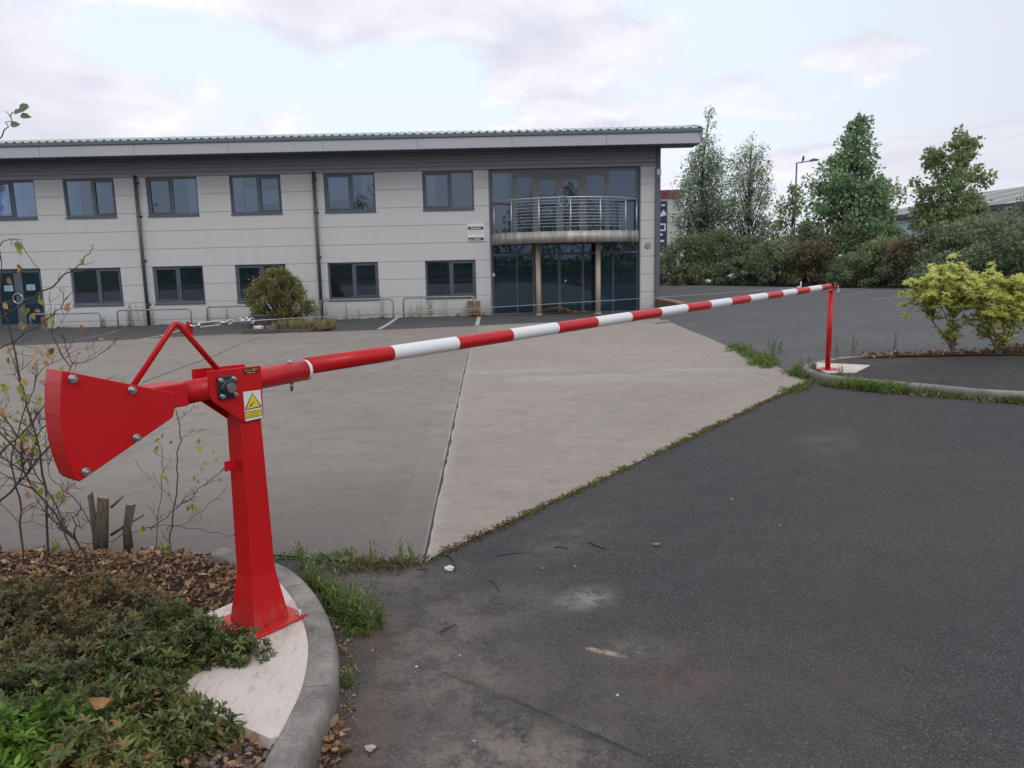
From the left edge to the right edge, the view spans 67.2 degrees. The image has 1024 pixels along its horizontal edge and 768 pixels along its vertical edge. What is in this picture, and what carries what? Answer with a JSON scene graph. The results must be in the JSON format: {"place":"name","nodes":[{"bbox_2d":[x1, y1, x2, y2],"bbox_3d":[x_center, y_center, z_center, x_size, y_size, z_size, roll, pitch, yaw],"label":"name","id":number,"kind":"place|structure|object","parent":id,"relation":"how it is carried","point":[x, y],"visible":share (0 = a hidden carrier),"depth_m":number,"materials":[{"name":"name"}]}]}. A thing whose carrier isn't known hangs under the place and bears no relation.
{"place":"outdoors","nodes":[
{"label":"outdoors","id":0,"kind":"place"},
{"bbox_2d":[0,326,474,561],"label":"concrete apron","id":1,"kind":"object","parent":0,"point":[354,457],"visible":0.8,"depth_m":6.36,"materials":[{"name":"concrete"}]},
{"bbox_2d":[274,545,391,567],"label":"kerb grass","id":2,"kind":"structure","parent":1,"relation":"on","point":[340,556],"depth_m":4.05,"materials":[{"name":"plant"}]},
{"bbox_2d":[0,305,673,345],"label":"forecourt","id":3,"kind":"structure","parent":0,"point":[43,337],"depth_m":24.39,"materials":[{"name":"asphalt"}]},
{"bbox_2d":[29,312,101,328],"bbox_3d":[-15.280,-2.107,26.372,2.449,0.656,0.056,-1,9,0],"label":"hoop rail","id":4,"kind":"object","parent":3,"relation":"on","point":[67,313],"visible":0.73,"depth_m":26.31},
{"bbox_2d":[116,308,192,327],"bbox_3d":[-12.240,-2.220,26.364,2.569,0.699,0.056,-1,9,0],"label":"hoop rail","id":5,"kind":"object","parent":3,"relation":"on","point":[152,310],"visible":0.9,"depth_m":26.29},
{"bbox_2d":[243,264,320,323],"bbox_3d":[-7.488,-2.815,24.620,2.224,2.097,2.256,-8,11,-35],"label":"conifer shrub","id":6,"kind":"object","parent":3,"relation":"on","point":[268,279],"visible":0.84,"depth_m":24.21,"materials":[{"name":"green conifer foliage"},{"name":"brown twig"}]},
{"bbox_2d":[241,325,335,333],"bbox_3d":[-6.408,-1.595,22.264,2.166,0.190,2.000,-1,9,0],"label":"planter edging","id":7,"kind":"object","parent":3,"relation":"on","point":[259,331],"visible":0.54,"depth_m":21.52,"materials":[{"name":"stone"}]},
{"bbox_2d":[248,315,271,328],"bbox_3d":[-7.073,-1.718,21.633,0.556,0.425,0.470,-1,9,0],"label":"planter box","id":8,"kind":"object","parent":7,"relation":"on","point":[264,323],"visible":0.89,"depth_m":21.42,"materials":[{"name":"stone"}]},
{"bbox_2d":[246,317,336,329],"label":"straw grass","id":9,"kind":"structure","parent":7,"relation":"on","point":[326,323],"depth_m":21.86,"materials":[{"name":"plant"}]},
{"bbox_2d":[320,298,393,318],"bbox_3d":[-5.298,-2.495,26.344,2.522,0.828,0.056,-1,9,0],"label":"hoop rail","id":10,"kind":"object","parent":3,"relation":"on","point":[321,301],"visible":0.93,"depth_m":26.26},
{"bbox_2d":[403,296,475,318],"bbox_3d":[-2.489,-2.581,26.340,2.487,0.828,0.056,-1,9,0],"label":"hoop rail","id":11,"kind":"object","parent":3,"relation":"on","point":[473,297],"visible":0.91,"depth_m":26.26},
{"bbox_2d":[656,298,685,306],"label":"retaining wall","id":12,"kind":"structure","parent":3,"relation":"on","point":[662,301],"depth_m":25.62,"materials":[{"name":"wood"}]},
{"bbox_2d":[0,381,1023,767],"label":"road","id":13,"kind":"structure","parent":0,"point":[824,577],"depth_m":3.36,"materials":[{"name":"asphalt"}]},
{"bbox_2d":[0,543,272,767],"bbox_3d":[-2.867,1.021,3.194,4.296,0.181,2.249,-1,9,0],"label":"leaf litter","id":14,"kind":"object","parent":13,"relation":"on","point":[112,555],"visible":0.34,"depth_m":3.65,"materials":[{"name":"plant"}]},
{"bbox_2d":[0,656,82,731],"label":"evergreen shrub","id":15,"kind":"object","parent":14,"relation":"on","point":[20,704],"visible":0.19,"depth_m":2.45,"materials":[{"name":"green plant"}]},
{"bbox_2d":[0,699,108,767],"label":"evergreen shrub","id":16,"kind":"object","parent":14,"relation":"on","point":[25,751],"visible":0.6,"depth_m":2.11,"materials":[{"name":"green plant"}]},
{"bbox_2d":[0,569,116,647],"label":"evergreen shrub","id":17,"kind":"object","parent":14,"relation":"on","point":[29,612],"visible":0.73,"depth_m":3.13,"materials":[{"name":"green plant"}]},
{"bbox_2d":[0,103,124,563],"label":"bare shrub","id":18,"kind":"object","parent":14,"relation":"on","point":[21,436],"visible":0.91,"depth_m":3.42,"materials":[{"name":"brown plant"}]},
{"bbox_2d":[10,687,169,767],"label":"evergreen shrub","id":19,"kind":"object","parent":14,"relation":"on","point":[44,710],"visible":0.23,"depth_m":2.22,"materials":[{"name":"green plant"}]},
{"bbox_2d":[88,696,113,709],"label":"fallen leaf","id":20,"kind":"object","parent":19,"relation":"on","point":[99,703],"visible":1,"depth_m":2.24,"materials":[{"name":"plant"}]},
{"bbox_2d":[0,600,181,694],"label":"evergreen shrub","id":21,"kind":"object","parent":14,"relation":"on","point":[35,648],"visible":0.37,"depth_m":2.77,"materials":[{"name":"green plant"}]},
{"bbox_2d":[1,567,186,631],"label":"evergreen shrub","id":22,"kind":"object","parent":14,"relation":"on","point":[141,585],"visible":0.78,"depth_m":3.22,"materials":[{"name":"green plant"}]},
{"bbox_2d":[2,648,207,729],"bbox_3d":[-1.373,1.002,2.475,0.791,0.304,0.504,-1,9,0],"label":"evergreen shrub","id":23,"kind":"object","parent":14,"relation":"on","point":[77,677],"visible":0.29,"depth_m":2.50,"materials":[{"name":"green plant"}]},
{"bbox_2d":[37,713,174,767],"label":"evergreen shrub","id":24,"kind":"object","parent":14,"relation":"on","point":[93,752],"visible":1,"depth_m":2.09,"materials":[{"name":"green plant"}]},
{"bbox_2d":[88,492,143,550],"bbox_3d":[-2.164,0.771,4.224,0.298,0.374,0.090,-3,9,-8],"label":"cut stump","id":25,"kind":"object","parent":14,"relation":"on","point":[99,520],"visible":0.83,"depth_m":4.20,"materials":[{"name":"wood"}]},
{"bbox_2d":[74,406,234,554],"bbox_3d":[-1.856,0.474,3.982,0.935,0.869,0.140,1,10,13],"label":"sapling","id":26,"kind":"object","parent":14,"relation":"on","point":[197,510],"visible":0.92,"depth_m":3.97,"materials":[{"name":"brown plant"}]},
{"bbox_2d":[64,669,247,766],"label":"evergreen shrub","id":27,"kind":"object","parent":14,"relation":"on","point":[172,719],"visible":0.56,"depth_m":2.36,"materials":[{"name":"green plant"}]},
{"bbox_2d":[86,594,260,684],"bbox_3d":[-1.277,0.945,2.810,0.658,0.256,0.553,-1,9,0],"label":"evergreen shrub","id":28,"kind":"object","parent":14,"relation":"on","point":[170,648],"visible":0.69,"depth_m":2.77,"materials":[{"name":"green plant"}]},
{"bbox_2d":[163,726,269,767],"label":"soil clods","id":29,"kind":"object","parent":14,"relation":"on","point":[206,764],"visible":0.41,"depth_m":2.33,"materials":[{"name":"soil"}]},
{"bbox_2d":[181,621,277,668],"bbox_3d":[-1.055,0.979,2.861,0.370,0.187,0.274,-1,9,0],"label":"evergreen shrub","id":30,"kind":"object","parent":14,"relation":"on","point":[240,657],"visible":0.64,"depth_m":2.82,"materials":[{"name":"green plant"}]},
{"bbox_2d":[165,584,307,749],"bbox_3d":[-0.934,1.057,2.911,0.638,0.114,1.094,-9,12,-41],"label":"concrete pad","id":31,"kind":"object","parent":14,"relation":"on","point":[263,697],"visible":0.49,"depth_m":2.67,"materials":[{"name":"concrete"}]},
{"bbox_2d":[44,282,831,638],"bbox_3d":[1.194,-0.171,5.930,0.268,1.237,8.752,6,12,37],"label":"gate barrier","id":32,"kind":"object","parent":31,"relation":"on","point":[92,424],"visible":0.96,"depth_m":2.98,"materials":[{"name":"metal"}]},
{"bbox_2d":[210,547,340,767],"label":"kerb","id":33,"kind":"structure","parent":13,"relation":"on","point":[299,742],"depth_m":2.64,"materials":[{"name":"concrete"}]},
{"bbox_2d":[293,539,307,569],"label":"weed","id":34,"kind":"object","parent":13,"relation":"on","point":[300,556],"visible":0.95,"depth_m":3.93,"materials":[{"name":"green plant"}]},
{"bbox_2d":[301,555,326,587],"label":"weed","id":35,"kind":"object","parent":13,"relation":"on","point":[318,574],"visible":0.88,"depth_m":3.69,"materials":[{"name":"green plant"}]},
{"bbox_2d":[280,562,363,638],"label":"kerb grass","id":36,"kind":"structure","parent":13,"relation":"on","point":[319,587],"depth_m":3.47,"materials":[{"name":"plant"}]},
{"bbox_2d":[315,567,351,603],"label":"weed","id":37,"kind":"object","parent":13,"relation":"on","point":[335,585],"visible":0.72,"depth_m":3.51,"materials":[{"name":"green plant"}]},
{"bbox_2d":[317,713,352,765],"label":"leaf litter","id":38,"kind":"object","parent":13,"relation":"on","point":[336,725],"visible":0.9,"depth_m":2.46,"materials":[{"name":"plant"}]},
{"bbox_2d":[318,625,360,767],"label":"leaf litter","id":39,"kind":"object","parent":13,"relation":"on","point":[341,706],"visible":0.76,"depth_m":2.73,"materials":[{"name":"plant"}]},
{"bbox_2d":[326,575,354,616],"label":"weed","id":40,"kind":"object","parent":13,"relation":"on","point":[344,606],"visible":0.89,"depth_m":3.38,"materials":[{"name":"green plant"}]},
{"bbox_2d":[340,663,358,687],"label":"weed","id":41,"kind":"object","parent":13,"relation":"on","point":[346,681],"visible":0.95,"depth_m":2.84,"materials":[{"name":"green plant"}]},
{"bbox_2d":[343,581,369,625],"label":"weed","id":42,"kind":"object","parent":13,"relation":"on","point":[354,614],"visible":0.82,"depth_m":3.31,"materials":[{"name":"green plant"}]},
{"bbox_2d":[353,580,382,638],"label":"weed","id":43,"kind":"object","parent":13,"relation":"on","point":[366,617],"visible":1,"depth_m":3.21,"materials":[{"name":"green plant"}]},
{"bbox_2d":[368,594,387,629],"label":"weed","id":44,"kind":"object","parent":13,"relation":"on","point":[379,621],"visible":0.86,"depth_m":3.28,"materials":[{"name":"green plant"}]},
{"bbox_2d":[322,553,437,576],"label":"dead grass","id":45,"kind":"structure","parent":13,"relation":"on","point":[389,563],"depth_m":3.94,"materials":[{"name":"plant"}]},
{"bbox_2d":[518,393,787,514],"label":"seam grass","id":46,"kind":"structure","parent":13,"relation":"on","point":[542,506],"depth_m":6.00,"materials":[{"name":"green grass blades"},{"name":"dry grass"}]},
{"bbox_2d":[777,376,820,394],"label":"seam grass","id":47,"kind":"structure","parent":13,"relation":"on","point":[796,387],"depth_m":8.74,"materials":[{"name":"plant"}]},
{"bbox_2d":[825,370,915,393],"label":"kerb grass","id":48,"kind":"structure","parent":13,"relation":"on","point":[858,382],"depth_m":8.56,"materials":[{"name":"plant"}]},
{"bbox_2d":[803,348,1023,400],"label":"kerb","id":49,"kind":"structure","parent":13,"relation":"on","point":[820,376],"depth_m":8.28,"materials":[{"name":"concrete"}]},
{"bbox_2d":[819,379,1023,403],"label":"kerb grass","id":50,"kind":"structure","parent":13,"relation":"on","point":[1003,399],"depth_m":8.12,"materials":[{"name":"plant"}]},
{"bbox_2d":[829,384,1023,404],"bbox_3d":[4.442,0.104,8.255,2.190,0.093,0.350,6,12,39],"label":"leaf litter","id":51,"kind":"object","parent":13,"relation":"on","point":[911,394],"visible":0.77,"depth_m":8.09,"materials":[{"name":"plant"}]},
{"bbox_2d":[0,0,1023,255],"label":"sky","id":52,"kind":"structure","parent":0,"point":[791,73],"materials":[{"name":"white"}]},
{"bbox_2d":[426,318,806,560],"bbox_3d":[1.689,-0.500,13.566,5.337,0.387,19.364,-1,9,0],"label":"concrete apron","id":53,"kind":"object","parent":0,"point":[537,420],"visible":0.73,"depth_m":7.98,"materials":[{"name":"concrete"}]},
{"bbox_2d":[417,348,469,568],"bbox_3d":[-0.732,-0.373,13.102,0.060,0.375,18.594,-2,9,-2],"label":"slab joint","id":54,"kind":"object","parent":53,"relation":"on","point":[424,566],"visible":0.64,"depth_m":5.27,"materials":[{"name":"concrete"}]},
{"bbox_2d":[438,511,530,557],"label":"seam grass","id":55,"kind":"structure","parent":53,"relation":"on","point":[471,537],"depth_m":4.34,"materials":[{"name":"green grass blades"},{"name":"dry grass"}]},
{"bbox_2d":[722,341,786,368],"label":"kerb grass","id":56,"kind":"structure","parent":53,"relation":"on","point":[762,359],"depth_m":11.10,"materials":[{"name":"plant"}]},
{"bbox_2d":[780,362,814,378],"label":"kerb grass","id":57,"kind":"structure","parent":53,"relation":"on","point":[793,372],"depth_m":9.64,"materials":[{"name":"plant"}]},
{"bbox_2d":[660,190,681,274],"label":"trade building","id":58,"kind":"structure","parent":0,"point":[665,225],"depth_m":60.69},
{"bbox_2d":[662,256,923,288],"bbox_3d":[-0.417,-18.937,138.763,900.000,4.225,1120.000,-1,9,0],"label":"ground","id":59,"kind":"structure","parent":0,"point":[893,286],"depth_m":37.27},
{"bbox_2d":[0,125,702,329],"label":"office building","id":60,"kind":"structure","parent":59,"relation":"on","point":[197,226],"depth_m":26.48,"materials":[{"name":"grey metal"}]},
{"bbox_2d":[0,180,37,219],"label":"window","id":61,"kind":"structure","parent":60,"relation":"in","point":[8,206],"depth_m":26.39,"materials":[{"name":"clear glass"}]},
{"bbox_2d":[0,268,46,329],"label":"door","id":62,"kind":"structure","parent":60,"relation":"in","point":[26,283],"depth_m":26.92,"materials":[{"name":"blue glass"}]},
{"bbox_2d":[63,178,116,218],"bbox_3d":[-14.407,-6.333,26.333,1.755,1.320,0.212,-1,9,0],"label":"window","id":63,"kind":"structure","parent":60,"relation":"in","point":[73,187],"depth_m":26.37,"materials":[{"name":"grey glass"}]},
{"bbox_2d":[71,267,123,306],"bbox_3d":[-14.423,-3.376,26.801,1.765,1.315,0.180,-1,9,0],"label":"window","id":64,"kind":"structure","parent":60,"relation":"in","point":[98,270],"depth_m":26.82,"materials":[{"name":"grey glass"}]},
{"bbox_2d":[146,177,199,216],"bbox_3d":[-11.593,-6.394,26.333,1.755,1.320,0.212,-1,9,0],"label":"window","id":65,"kind":"structure","parent":60,"relation":"in","point":[191,181],"depth_m":26.36,"materials":[{"name":"grey glass"}]},
{"bbox_2d":[153,266,205,304],"bbox_3d":[-11.574,-3.438,26.801,1.765,1.315,0.180,-1,9,0],"label":"window","id":66,"kind":"structure","parent":60,"relation":"in","point":[178,273],"depth_m":26.82,"materials":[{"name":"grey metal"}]},
{"bbox_2d":[229,175,282,214],"bbox_3d":[-8.744,-6.457,26.333,1.755,1.320,0.213,-1,9,0],"label":"window","id":67,"kind":"structure","parent":60,"relation":"in","point":[255,198],"depth_m":26.41,"materials":[{"name":"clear glass"}]},
{"bbox_2d":[235,264,286,302],"bbox_3d":[-8.711,-3.501,26.801,1.765,1.315,0.180,-1,9,0],"label":"window","id":68,"kind":"structure","parent":60,"relation":"in","point":[261,266],"depth_m":26.75,"materials":[{"name":"grey metal"}]},
{"bbox_2d":[323,173,375,212],"bbox_3d":[-5.540,-6.528,26.333,1.755,1.320,0.212,-1,9,0],"label":"window","id":69,"kind":"structure","parent":60,"relation":"in","point":[339,188],"depth_m":26.38,"materials":[{"name":"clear glass"}]},
{"bbox_2d":[328,262,379,298],"bbox_3d":[-5.506,-3.572,26.801,1.765,1.315,0.180,-1,9,0],"label":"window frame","id":70,"kind":"structure","parent":60,"relation":"in","point":[354,275],"depth_m":26.82,"materials":[{"name":"grey metal"}]},
{"bbox_2d":[422,171,473,210],"bbox_3d":[-2.181,-6.602,26.333,1.755,1.320,0.212,-1,9,0],"label":"window","id":71,"kind":"structure","parent":60,"relation":"in","point":[428,178],"depth_m":26.36,"materials":[{"name":"grey metal"}]},
{"bbox_2d":[425,260,476,298],"bbox_3d":[-2.127,-3.646,26.801,1.765,1.315,0.180,-1,9,0],"label":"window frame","id":72,"kind":"structure","parent":60,"relation":"in","point":[451,272],"depth_m":26.82,"materials":[{"name":"grey metal"}]},
{"bbox_2d":[467,224,483,241],"bbox_3d":[-1.247,-5.207,26.483,0.585,0.596,0.034,-1,9,0],"label":"wall sign","id":73,"kind":"object","parent":60,"relation":"attached to","point":[475,232],"visible":1,"depth_m":26.47,"materials":[{"name":"white plastic"}]},
{"bbox_2d":[492,243,638,314],"bbox_3d":[1.866,-3.662,26.869,5.185,2.400,0.101,-1,9,0],"label":"door","id":74,"kind":"structure","parent":60,"relation":"in","point":[567,270],"depth_m":26.87,"materials":[{"name":"clear glass"}]},
{"bbox_2d":[660,255,685,284],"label":"hedge bush","id":75,"kind":"object","parent":59,"relation":"on","point":[664,272],"visible":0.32,"depth_m":39.56,"materials":[{"name":"green plant"}]},
{"bbox_2d":[660,231,723,284],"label":"hedge bush","id":76,"kind":"object","parent":59,"relation":"on","point":[681,243],"visible":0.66,"depth_m":39.85,"materials":[{"name":"green plant"}]},
{"bbox_2d":[668,263,720,285],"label":"hedge bush","id":77,"kind":"object","parent":59,"relation":"on","point":[697,271],"visible":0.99,"depth_m":38.38,"materials":[{"name":"green plant"}]},
{"bbox_2d":[666,105,740,277],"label":"birch tree","id":78,"kind":"object","parent":59,"relation":"on","point":[700,217],"visible":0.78,"depth_m":42.55,"materials":[{"name":"green plant"}]},
{"bbox_2d":[680,226,751,283],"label":"hedge bush","id":79,"kind":"object","parent":59,"relation":"on","point":[722,236],"visible":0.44,"depth_m":39.98,"materials":[{"name":"green plant"}]},
{"bbox_2d":[707,255,762,285],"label":"hedge bush","id":80,"kind":"object","parent":59,"relation":"on","point":[747,278],"visible":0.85,"depth_m":38.28,"materials":[{"name":"green plant"}]},
{"bbox_2d":[713,131,784,261],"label":"birch tree","id":81,"kind":"object","parent":59,"relation":"on","point":[747,219],"visible":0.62,"depth_m":42.48,"materials":[{"name":"green plant"}]},
{"bbox_2d":[721,233,782,284],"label":"hedge bush","id":82,"kind":"object","parent":59,"relation":"on","point":[753,240],"visible":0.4,"depth_m":39.62,"materials":[{"name":"green plant"}]},
{"bbox_2d":[740,236,806,285],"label":"hedge bush","id":83,"kind":"object","parent":59,"relation":"on","point":[774,247],"visible":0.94,"depth_m":36.86,"materials":[{"name":"green plant"}]},
{"bbox_2d":[767,182,811,273],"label":"young tree","id":84,"kind":"object","parent":59,"relation":"on","point":[792,200],"visible":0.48,"depth_m":40.98,"materials":[{"name":"green plant"}]},
{"bbox_2d":[773,225,834,284],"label":"hedge bush","id":85,"kind":"object","parent":59,"relation":"on","point":[799,237],"visible":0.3,"depth_m":37.77,"materials":[{"name":"green plant"}]},
{"bbox_2d":[782,238,855,285],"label":"hedge bush","id":86,"kind":"object","parent":59,"relation":"on","point":[808,248],"visible":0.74,"depth_m":35.26,"materials":[{"name":"green plant"}]},
{"bbox_2d":[804,224,887,283],"bbox_3d":[15.607,-6.104,36.121,4.043,2.851,3.337,-1,9,0],"label":"hedge bush","id":87,"kind":"object","parent":59,"relation":"on","point":[839,238],"visible":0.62,"depth_m":35.60,"materials":[{"name":"green plant"}]},
{"bbox_2d":[795,111,915,282],"bbox_3d":[16.503,-8.929,36.999,5.340,8.046,4.852,-1,9,0],"label":"broadleaf tree","id":88,"kind":"object","parent":59,"relation":"on","point":[848,191],"visible":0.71,"depth_m":36.26,"materials":[{"name":"green plant"}]},
{"bbox_2d":[824,251,898,287],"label":"hedge bush","id":89,"kind":"object","parent":59,"relation":"on","point":[841,268],"visible":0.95,"depth_m":33.27,"materials":[{"name":"green plant"}]},
{"bbox_2d":[848,235,925,285],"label":"hedge bush","id":90,"kind":"object","parent":59,"relation":"on","point":[872,245],"visible":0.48,"depth_m":33.77,"materials":[{"name":"green plant"}]},
{"bbox_2d":[876,233,950,285],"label":"hedge bush","id":91,"kind":"object","parent":59,"relation":"on","point":[891,251],"visible":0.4,"depth_m":32.86,"materials":[{"name":"green plant"}]},
{"bbox_2d":[888,220,967,284],"bbox_3d":[18.127,-5.510,32.577,4.072,2.833,3.257,-1,9,0],"label":"hedge bush","id":92,"kind":"object","parent":59,"relation":"on","point":[931,233],"visible":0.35,"depth_m":32.49,"materials":[{"name":"green plant"}]},
{"bbox_2d":[862,186,1023,259],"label":"warehouse","id":93,"kind":"structure","parent":59,"relation":"on","point":[1001,198],"depth_m":68.76,"materials":[{"name":"metal"}]},
{"bbox_2d":[904,249,993,288],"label":"hedge bush","id":94,"kind":"object","parent":59,"relation":"on","point":[918,274],"visible":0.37,"depth_m":28.94,"materials":[{"name":"green plant"}]},
{"bbox_2d":[905,123,998,251],"bbox_3d":[20.690,-8.487,36.394,4.132,7.186,4.259,-1,9,0],"label":"broadleaf tree","id":95,"kind":"object","parent":59,"relation":"on","point":[955,174],"visible":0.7,"depth_m":35.53,"materials":[{"name":"green plant"}]},
{"bbox_2d":[910,210,1014,273],"bbox_3d":[18.746,-5.386,30.980,4.905,3.167,3.158,-1,9,0],"label":"hedge bush","id":96,"kind":"object","parent":59,"relation":"on","point":[961,227],"visible":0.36,"depth_m":31.06,"materials":[{"name":"green plant"}]},
{"bbox_2d":[941,238,1023,284],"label":"hedge bush","id":97,"kind":"object","parent":59,"relation":"on","point":[977,251],"visible":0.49,"depth_m":28.26,"materials":[{"name":"green plant"}]},
{"bbox_2d":[958,201,1023,278],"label":"hedge bush","id":98,"kind":"object","parent":59,"relation":"on","point":[1010,217],"visible":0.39,"depth_m":29.40,"materials":[{"name":"green plant"}]},
{"bbox_2d":[976,217,1023,275],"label":"hedge bush","id":99,"kind":"object","parent":59,"relation":"on","point":[1013,248],"visible":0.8,"depth_m":27.80,"materials":[{"name":"green plant"}]},
{"bbox_2d":[655,285,1023,378],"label":"car park","id":100,"kind":"structure","parent":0,"point":[873,321],"depth_m":16.91,"materials":[{"name":"asphalt"}]},
{"bbox_2d":[811,355,1023,390],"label":"pavement","id":101,"kind":"structure","parent":0,"point":[979,371],"depth_m":9.36,"materials":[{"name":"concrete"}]},
{"bbox_2d":[816,362,869,372],"bbox_3d":[4.063,-0.164,9.628,0.637,0.075,0.843,5,11,32],"label":"concrete pad","id":102,"kind":"object","parent":101,"relation":"on","point":[853,368],"visible":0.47,"depth_m":9.66,"materials":[{"name":"concrete"}]},
{"bbox_2d":[817,282,838,370],"bbox_3d":[3.890,-0.708,9.433,0.250,1.070,0.250,6,12,37],"label":"rest post","id":103,"kind":"object","parent":102,"relation":"on","point":[827,367],"visible":0.97,"depth_m":9.42,"materials":[{"name":"metal"}]},
{"bbox_2d":[862,350,1023,356],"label":"planting strip","id":104,"kind":"object","parent":101,"relation":"on","point":[993,353],"visible":0.69,"depth_m":10.60,"materials":[{"name":"soil"}]},
{"bbox_2d":[894,252,977,350],"bbox_3d":[5.902,-1.105,10.669,1.247,1.429,0.917,-1,9,0],"label":"variegated shrub","id":105,"kind":"object","parent":104,"relation":"on","point":[943,289],"visible":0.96,"depth_m":10.57,"materials":[{"name":"green plant"}]},
{"bbox_2d":[853,346,1023,358],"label":"leaf litter","id":106,"kind":"object","parent":104,"relation":"on","point":[901,352],"visible":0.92,"depth_m":10.63,"materials":[{"name":"plant"}]},
{"bbox_2d":[952,260,1023,352],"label":"variegated shrub","id":107,"kind":"object","parent":104,"relation":"on","point":[1002,312],"visible":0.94,"depth_m":10.42,"materials":[{"name":"green plant"}]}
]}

